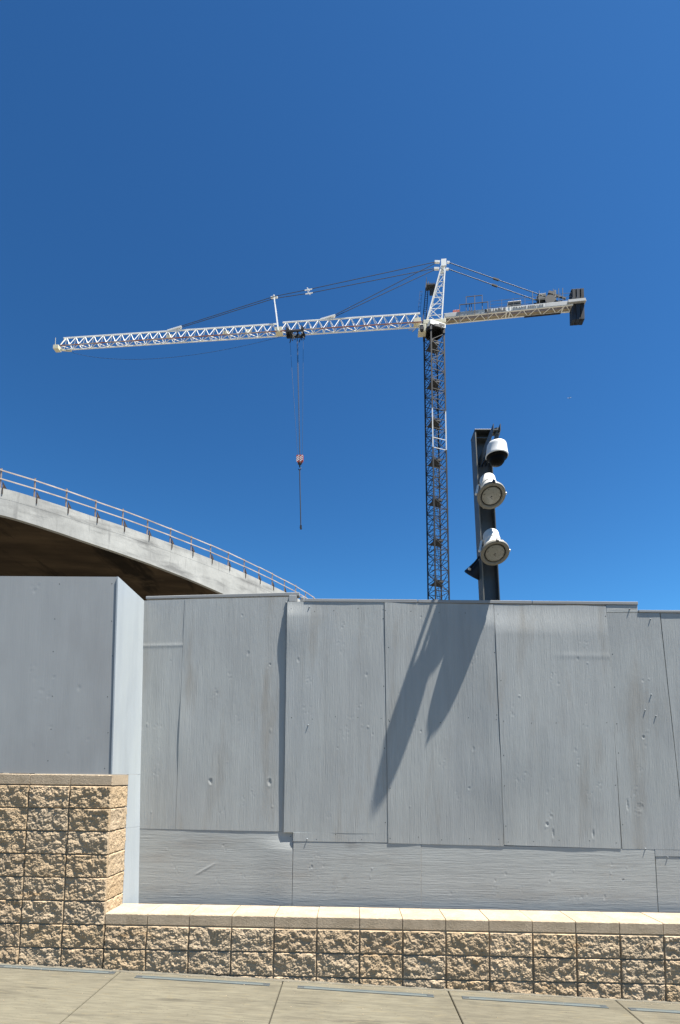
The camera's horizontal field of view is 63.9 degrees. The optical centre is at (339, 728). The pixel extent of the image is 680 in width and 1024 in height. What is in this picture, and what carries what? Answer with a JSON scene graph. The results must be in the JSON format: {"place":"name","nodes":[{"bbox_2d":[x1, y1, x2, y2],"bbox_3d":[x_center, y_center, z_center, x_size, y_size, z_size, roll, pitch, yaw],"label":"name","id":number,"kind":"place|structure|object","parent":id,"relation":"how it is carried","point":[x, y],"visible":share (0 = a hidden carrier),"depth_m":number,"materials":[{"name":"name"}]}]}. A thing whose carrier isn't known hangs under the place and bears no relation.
{"place":"outdoors","nodes":[
{"label":"outdoors","id":0,"kind":"place"},
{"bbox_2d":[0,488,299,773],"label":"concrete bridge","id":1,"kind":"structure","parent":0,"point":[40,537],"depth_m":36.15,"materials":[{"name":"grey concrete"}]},
{"bbox_2d":[0,468,314,598],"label":"guard rail","id":2,"kind":"object","parent":1,"relation":"on","point":[125,525],"visible":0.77,"depth_m":36.00,"materials":[{"name":"grey metal"}]},
{"bbox_2d":[53,259,585,599],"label":"tower crane","id":3,"kind":"object","parent":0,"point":[432,331],"visible":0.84,"depth_m":85.27,"materials":[{"name":"metal"}]},
{"bbox_2d":[299,469,301,529],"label":"lifting sling","id":4,"kind":"object","parent":3,"relation":"hanging from","point":[300,501],"visible":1,"depth_m":85.21,"materials":[{"name":"black paint"}]},
{"bbox_2d":[0,966,679,1023],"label":"pavement","id":5,"kind":"structure","parent":0,"point":[27,996],"depth_m":4.63,"materials":[{"name":"concrete"}]},
{"bbox_2d":[0,965,115,973],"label":"pavement strip","id":6,"kind":"object","parent":5,"relation":"on","point":[59,969],"visible":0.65,"depth_m":5.12,"materials":[{"name":"grey metal"}]},
{"bbox_2d":[0,773,127,968],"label":"block wall","id":7,"kind":"structure","parent":5,"relation":"on","point":[62,845],"depth_m":5.28,"materials":[{"name":"beige stone"}]},
{"bbox_2d":[0,576,143,903],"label":"plywood box","id":8,"kind":"object","parent":7,"relation":"on","point":[71,663],"visible":0.98,"depth_m":5.49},
{"bbox_2d":[134,975,269,985],"bbox_3d":[-1.268,2.336,5.027,1.248,0.080,0.060,1,-5,2],"label":"pavement strip","id":9,"kind":"object","parent":5,"relation":"on","point":[202,980],"visible":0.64,"depth_m":5.02,"materials":[{"name":"grey metal"}]},
{"bbox_2d":[0,963,679,1003],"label":"wall foot mortar","id":10,"kind":"object","parent":5,"relation":"on","point":[309,981],"depth_m":5.12,"materials":[{"name":"beige concrete"}]},
{"bbox_2d":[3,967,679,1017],"bbox_3d":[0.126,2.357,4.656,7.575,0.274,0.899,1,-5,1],"label":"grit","id":11,"kind":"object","parent":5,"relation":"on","point":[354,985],"visible":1,"depth_m":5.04,"materials":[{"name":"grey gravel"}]},
{"bbox_2d":[297,985,433,997],"bbox_3d":[0.230,2.403,4.958,1.238,0.080,0.060,1,-5,2],"label":"pavement strip","id":12,"kind":"object","parent":5,"relation":"on","point":[365,991],"visible":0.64,"depth_m":4.96,"materials":[{"name":"grey metal"}]},
{"bbox_2d":[462,996,608,1008],"bbox_3d":[1.746,2.471,4.901,1.287,0.082,0.060,1,-5,2],"label":"pavement strip","id":13,"kind":"object","parent":5,"relation":"on","point":[534,1002],"visible":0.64,"depth_m":4.90,"materials":[{"name":"grey metal"}]},
{"bbox_2d":[628,1007,679,1013],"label":"pavement strip","id":14,"kind":"object","parent":5,"relation":"on","point":[655,1010],"visible":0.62,"depth_m":4.84,"materials":[{"name":"grey metal"}]},
{"bbox_2d":[0,0,679,609],"label":"sky","id":15,"kind":"structure","parent":0,"point":[165,164],"materials":[{"name":"blue"}]},
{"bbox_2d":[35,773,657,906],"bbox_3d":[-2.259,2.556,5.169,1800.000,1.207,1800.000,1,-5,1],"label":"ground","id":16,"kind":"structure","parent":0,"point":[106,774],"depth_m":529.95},
{"bbox_2d":[103,903,679,1001],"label":"block wall","id":17,"kind":"structure","parent":16,"relation":"on","point":[626,955],"depth_m":5.15,"materials":[{"name":"beige stone"}]},
{"bbox_2d":[139,592,679,912],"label":"plywood fence","id":18,"kind":"object","parent":16,"relation":"on","point":[403,753],"visible":0.87,"depth_m":5.87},
{"bbox_2d":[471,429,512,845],"bbox_3d":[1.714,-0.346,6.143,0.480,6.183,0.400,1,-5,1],"label":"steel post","id":19,"kind":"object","parent":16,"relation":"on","point":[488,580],"visible":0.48,"depth_m":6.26,"materials":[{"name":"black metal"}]},
{"bbox_2d":[464,556,478,579],"bbox_3d":[1.627,-1.880,6.367,0.339,0.388,0.355,1,-5,1],"label":"floodlight","id":20,"kind":"object","parent":19,"relation":"attached to","point":[472,570],"visible":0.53,"depth_m":6.27,"materials":[{"name":"black metal"}]},
{"bbox_2d":[475,473,506,508],"bbox_3d":[1.682,-2.659,6.039,0.326,0.432,0.428,-2,-6,31],"label":"floodlight","id":21,"kind":"object","parent":19,"relation":"attached to","point":[491,493],"visible":1,"depth_m":5.96,"materials":[{"name":"white plastic"}]},
{"bbox_2d":[478,528,510,565],"bbox_3d":[1.705,-2.016,5.983,0.326,0.432,0.428,-2,-6,31],"label":"floodlight","id":22,"kind":"object","parent":19,"relation":"attached to","point":[495,550],"visible":1,"depth_m":5.92,"materials":[{"name":"white plastic"}]},
{"bbox_2d":[480,424,508,466],"bbox_3d":[1.660,-2.960,5.976,0.234,0.428,0.669,1,-5,1],"label":"dome camera","id":23,"kind":"object","parent":19,"relation":"attached to","point":[495,449],"visible":1,"depth_m":5.71,"materials":[{"name":"white plastic"}]}
]}

